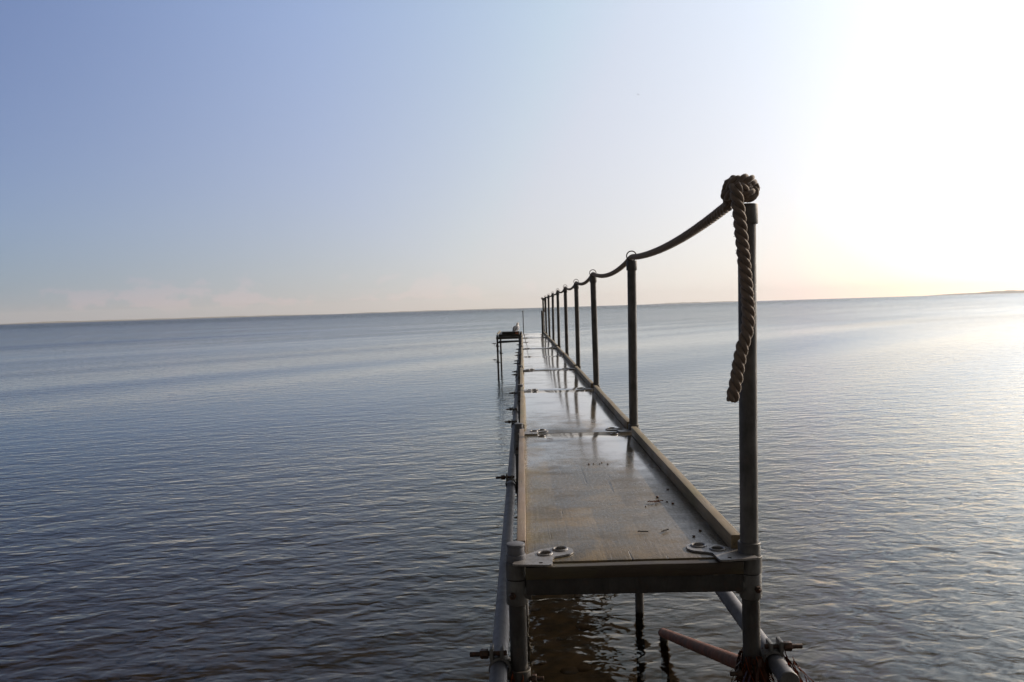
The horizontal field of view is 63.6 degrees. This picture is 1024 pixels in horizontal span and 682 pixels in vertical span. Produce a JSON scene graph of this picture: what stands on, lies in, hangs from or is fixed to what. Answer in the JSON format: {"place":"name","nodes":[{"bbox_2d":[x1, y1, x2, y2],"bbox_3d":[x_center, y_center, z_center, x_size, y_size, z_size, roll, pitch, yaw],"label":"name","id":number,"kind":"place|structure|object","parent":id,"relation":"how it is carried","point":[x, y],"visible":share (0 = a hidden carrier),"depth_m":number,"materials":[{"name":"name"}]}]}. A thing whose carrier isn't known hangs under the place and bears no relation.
{"place":"outdoors","nodes":[
{"label":"outdoors","id":0,"kind":"place"},
{"bbox_2d":[0,314,322,324],"bbox_3d":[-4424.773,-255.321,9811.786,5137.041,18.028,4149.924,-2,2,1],"label":"hills","id":1,"kind":"structure","parent":0,"point":[150,319],"depth_m":8917.35,"materials":[{"name":"grey"}]},
{"bbox_2d":[348,308,515,313],"bbox_3d":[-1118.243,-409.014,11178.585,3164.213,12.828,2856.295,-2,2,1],"label":"hills","id":2,"kind":"structure","parent":0,"point":[434,310],"depth_m":10195.45,"materials":[{"name":"grey"}]},
{"bbox_2d":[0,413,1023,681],"bbox_3d":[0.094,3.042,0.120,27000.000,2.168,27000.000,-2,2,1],"label":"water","id":3,"kind":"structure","parent":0,"point":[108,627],"depth_m":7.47,"materials":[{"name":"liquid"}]},
{"bbox_2d":[496,331,519,418],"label":"side platform","id":4,"kind":"structure","parent":3,"relation":"on","point":[500,335],"depth_m":20.42,"materials":[{"name":"metal"}]},
{"bbox_2d":[512,323,518,333],"bbox_3d":[0.097,-0.312,20.325,0.151,0.281,0.321,-1,3,29],"label":"gull","id":5,"kind":"object","parent":4,"relation":"on","point":[516,328],"visible":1,"depth_m":20.28,"materials":[{"name":"white"}]},
{"bbox_2d":[517,365,521,383],"bbox_3d":[0.443,1.382,9.212,0.701,2.248,0.075,-2,2,1],"label":"support frame","id":6,"kind":"object","parent":3,"relation":"on","point":[519,367],"visible":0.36,"depth_m":9.16,"materials":[{"name":"metal"}]},
{"bbox_2d":[521,353,575,370],"bbox_3d":[0.429,0.272,10.346,0.656,0.099,2.477,-2,2,1],"label":"deck section","id":7,"kind":"object","parent":6,"relation":"on","point":[565,361],"visible":0.89,"depth_m":10.10,"materials":[{"name":"grey wood"}]},
{"bbox_2d":[573,279,580,368],"bbox_3d":[0.723,-0.169,9.152,0.061,1.033,0.060,-2,2,1],"label":"rail post","id":8,"kind":"object","parent":6,"relation":"on","point":[576,303],"visible":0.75,"depth_m":9.13,"materials":[{"name":"metal"}]},
{"bbox_2d":[517,384,600,504],"bbox_3d":[0.423,1.474,6.894,0.701,2.248,0.075,-2,2,1],"label":"support frame","id":9,"kind":"object","parent":3,"relation":"on","point":[519,386],"visible":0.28,"depth_m":6.85,"materials":[{"name":"metal"}]},
{"bbox_2d":[505,419,524,427],"bbox_3d":[0.041,0.705,6.879,0.201,0.107,0.062,-2,2,1],"label":"pipe coupler","id":10,"kind":"object","parent":9,"relation":"attached to","point":[511,421],"visible":0.4,"depth_m":6.87,"materials":[{"name":"metal"}]},
{"bbox_2d":[519,366,593,391],"bbox_3d":[0.396,0.370,7.968,0.656,0.099,2.357,-2,2,1],"label":"deck section","id":11,"kind":"object","parent":9,"relation":"on","point":[576,378],"visible":0.9,"depth_m":7.74,"materials":[{"name":"grey wood"}]},
{"bbox_2d":[589,269,599,387],"bbox_3d":[0.684,-0.076,6.835,0.060,1.031,0.060,-2,2,1],"label":"rail post","id":12,"kind":"object","parent":9,"relation":"on","point":[593,280],"visible":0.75,"depth_m":6.82,"materials":[{"name":"metal"}]},
{"bbox_2d":[514,423,645,681],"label":"support frame","id":13,"kind":"object","parent":3,"relation":"on","point":[640,633],"visible":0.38,"depth_m":4.57,"materials":[{"name":"metal"}]},
{"bbox_2d":[496,473,525,493],"bbox_3d":[0.012,0.787,4.569,0.201,0.107,0.062,-2,2,1],"label":"pipe coupler","id":14,"kind":"object","parent":13,"relation":"attached to","point":[506,477],"visible":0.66,"depth_m":4.55,"materials":[{"name":"metal"}]},
{"bbox_2d":[518,385,630,434],"bbox_3d":[0.374,0.459,5.655,0.656,0.099,2.347,-1,2,1],"label":"deck section","id":15,"kind":"object","parent":13,"relation":"on","point":[596,409],"visible":0.89,"depth_m":5.33,"materials":[{"name":"grey wood"}]},
{"bbox_2d":[626,250,638,429],"bbox_3d":[0.661,0.018,4.527,0.061,1.025,0.060,-1,2,1],"label":"rail post","id":16,"kind":"object","parent":13,"relation":"on","point":[631,267],"visible":0.86,"depth_m":4.51,"materials":[{"name":"metal"}]},
{"bbox_2d":[715,592,798,681],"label":"long pipe","id":17,"kind":"object","parent":13,"relation":"attached to","point":[781,669],"visible":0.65,"depth_m":2.25,"materials":[{"name":"metal"}]},
{"bbox_2d":[777,651,813,681],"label":"seaweed","id":18,"kind":"object","parent":17,"relation":"hanging from","point":[789,662],"visible":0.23,"depth_m":2.22,"materials":[{"name":"plant"}]},
{"bbox_2d":[505,541,761,671],"bbox_3d":[0.365,1.667,2.298,0.701,2.248,0.075,-2,2,1],"label":"support frame","id":19,"kind":"object","parent":3,"relation":"on","point":[746,586],"visible":0.87,"depth_m":2.24,"materials":[{"name":"metal"}]},
{"bbox_2d":[470,644,543,681],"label":"pipe coupler","id":20,"kind":"object","parent":19,"relation":"attached to","point":[500,655],"visible":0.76,"depth_m":2.25,"materials":[{"name":"metal"}]},
{"bbox_2d":[489,379,517,681],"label":"long pipe","id":21,"kind":"object","parent":20,"relation":"attached to","point":[498,671],"visible":0.65,"depth_m":2.94,"materials":[{"name":"metal"}]},
{"bbox_2d":[506,407,517,414],"bbox_3d":[0.049,0.662,7.632,0.201,0.107,0.062,-2,2,1],"label":"pipe coupler","id":22,"kind":"object","parent":21,"relation":"attached to","point":[513,409],"visible":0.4,"depth_m":7.62,"materials":[{"name":"metal"}]},
{"bbox_2d":[507,671,523,681],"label":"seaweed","id":23,"kind":"object","parent":21,"relation":"hanging from","point":[512,676],"visible":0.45,"depth_m":2.23,"materials":[{"name":"plant"}]},
{"bbox_2d":[513,426,757,579],"bbox_3d":[0.344,0.544,3.357,0.656,0.085,2.327,-2,2,1],"label":"deck section","id":24,"kind":"object","parent":19,"relation":"on","point":[584,519],"visible":0.99,"depth_m":2.70,"materials":[{"name":"brown wood"}]},
{"bbox_2d":[738,203,760,555],"bbox_3d":[0.639,0.127,2.239,0.060,0.990,0.060,-1,2,1],"label":"rail post","id":25,"kind":"object","parent":19,"relation":"on","point":[749,542],"visible":0.76,"depth_m":2.23,"materials":[{"name":"metal"}]},
{"bbox_2d":[728,647,774,681],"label":"seaweed","id":26,"kind":"object","parent":19,"relation":"attached to","point":[761,673],"visible":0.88,"depth_m":2.23,"materials":[{"name":"brown plant"}]},
{"bbox_2d":[730,636,802,681],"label":"pipe coupler","id":27,"kind":"object","parent":19,"relation":"attached to","point":[780,647],"visible":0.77,"depth_m":2.25,"materials":[{"name":"metal"}]},
{"bbox_2d":[658,628,737,681],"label":"rusty pipe","id":28,"kind":"object","parent":3,"relation":"on","point":[722,656],"visible":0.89,"depth_m":3.42,"materials":[{"name":"metal"}]},
{"bbox_3d":[0.531,1.091,16.546,0.701,2.248,0.075,-2,2,1],"label":"support frame","id":29,"kind":"object","parent":3,"relation":"on","visible":0},
{"bbox_2d":[515,347,519,381],"bbox_3d":[0.127,0.356,15.674,0.057,0.053,9.104,-2,2,1],"label":"long pipe","id":30,"kind":"object","parent":29,"relation":"attached to","point":[517,365],"visible":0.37,"depth_m":13.57,"materials":[{"name":"metal"}]},
{"bbox_2d":[521,336,551,342],"bbox_3d":[0.518,-0.016,17.735,0.656,0.099,2.587,-2,2,1],"label":"deck section","id":31,"kind":"object","parent":29,"relation":"on","point":[547,339],"visible":0.73,"depth_m":17.67,"materials":[{"name":"grey wood"}]},
{"bbox_2d":[551,292,554,341],"bbox_3d":[0.820,-0.465,16.486,0.060,1.043,0.060,-1,2,1],"label":"rail post","id":32,"kind":"object","parent":29,"relation":"on","point":[553,328],"visible":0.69,"depth_m":16.47,"materials":[{"name":"metal"}]},
{"bbox_3d":[0.476,1.285,11.650,0.701,2.248,0.075,-2,2,1],"label":"support frame","id":33,"kind":"object","parent":3,"relation":"on","visible":0},
{"bbox_2d":[521,346,563,356],"bbox_3d":[0.456,0.181,12.764,0.656,0.099,2.437,-1,2,1],"label":"deck section","id":34,"kind":"object","parent":33,"relation":"on","point":[557,351],"visible":0.77,"depth_m":12.68,"materials":[{"name":"grey wood"}]},
{"bbox_2d":[563,285,568,355],"bbox_3d":[0.759,-0.270,11.590,0.060,1.042,0.060,-2,2,1],"label":"rail post","id":35,"kind":"object","parent":33,"relation":"on","point":[566,322],"visible":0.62,"depth_m":11.57,"materials":[{"name":"metal"}]},
{"bbox_3d":[0.509,1.190,14.048,0.701,2.248,0.075,-2,2,1],"label":"support frame","id":36,"kind":"object","parent":3,"relation":"on","visible":0},
{"bbox_2d":[521,340,557,348],"bbox_3d":[0.488,0.078,15.212,0.656,0.099,2.537,-2,2,1],"label":"deck section","id":37,"kind":"object","parent":36,"relation":"on","point":[540,345],"visible":0.82,"depth_m":15.01,"materials":[{"name":"grey wood"}]},
{"bbox_2d":[556,288,560,347],"bbox_3d":[0.785,-0.366,13.988,0.060,1.044,0.060,-2,2,1],"label":"rail post","id":38,"kind":"object","parent":36,"relation":"on","point":[558,318],"visible":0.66,"depth_m":13.97,"materials":[{"name":"metal"}]},
{"bbox_3d":[0.565,0.989,19.093,0.701,2.248,0.075,-2,2,1],"label":"support frame","id":39,"kind":"object","parent":3,"relation":"on","visible":0},
{"bbox_2d":[521,333,547,337],"bbox_3d":[0.544,-0.114,20.083,0.656,0.099,2.187,-2,2,1],"label":"deck section","id":40,"kind":"object","parent":39,"relation":"on","point":[545,335],"visible":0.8,"depth_m":19.91,"materials":[{"name":"grey wood"}]},
{"bbox_2d":[547,294,550,337],"bbox_3d":[0.853,-0.567,19.034,0.060,1.042,0.060,-2,2,1],"label":"rail post","id":41,"kind":"object","parent":39,"relation":"on","point":[549,332],"visible":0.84,"depth_m":19.01,"materials":[{"name":"metal"}]},
{"bbox_3d":[0.595,0.904,21.241,0.701,2.248,0.075,-2,2,1],"label":"support frame","id":42,"kind":"object","parent":3,"relation":"on","visible":0},
{"bbox_2d":[521,331,544,334],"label":"deck section","id":43,"kind":"object","parent":42,"relation":"on","point":[533,333],"visible":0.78,"depth_m":22.00,"materials":[{"name":"grey wood"}]},
{"bbox_2d":[544,298,547,333],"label":"rail post","id":44,"kind":"object","parent":42,"relation":"on","point":[545,299],"visible":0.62,"depth_m":21.16,"materials":[{"name":"metal"}]},
{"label":"support frame","id":45,"kind":"object","parent":3,"relation":"on","visible":0},
{"bbox_2d":[542,298,544,331],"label":"rail post","id":46,"kind":"object","parent":45,"relation":"on","point":[543,312],"visible":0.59,"depth_m":22.46,"materials":[{"name":"metal"}]},
{"bbox_2d":[541,173,759,402],"bbox_3d":[0.730,-0.543,12.303,0.114,0.602,20.377,-2,2,1],"label":"rope rail","id":47,"kind":"object","parent":46,"relation":"attached to","point":[738,192],"visible":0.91,"depth_m":2.14,"materials":[{"name":"brown fabric"}]},
{"bbox_2d":[0,293,1023,617],"bbox_3d":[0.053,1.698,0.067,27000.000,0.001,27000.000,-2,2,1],"label":"water","id":48,"kind":"structure","parent":0,"point":[114,381],"depth_m":22.68,"materials":[{"name":"liquid"}]},
{"bbox_2d":[541,311,543,332],"bbox_3d":[0.853,0.483,22.328,0.068,2.606,0.066,-2,2,1],"label":"mooring pile","id":49,"kind":"object","parent":48,"relation":"in","point":[542,322],"visible":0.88,"depth_m":22.27,"materials":[{"name":"grey metal"}]},
{"bbox_2d":[0,0,1023,323],"label":"sky","id":50,"kind":"structure","parent":0,"point":[159,158],"materials":[{"name":"blue"}]},
{"bbox_2d":[661,301,737,303],"bbox_3d":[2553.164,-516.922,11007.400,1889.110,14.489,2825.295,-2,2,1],"label":"hills","id":51,"kind":"structure","parent":0,"point":[699,302],"depth_m":9969.42,"materials":[{"name":"grey"}]},
{"bbox_2d":[928,290,1023,295],"bbox_3d":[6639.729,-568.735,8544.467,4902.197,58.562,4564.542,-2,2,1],"label":"hills","id":52,"kind":"structure","parent":0,"point":[1007,291],"depth_m":8449.11,"materials":[{"name":"grey"}]}
]}

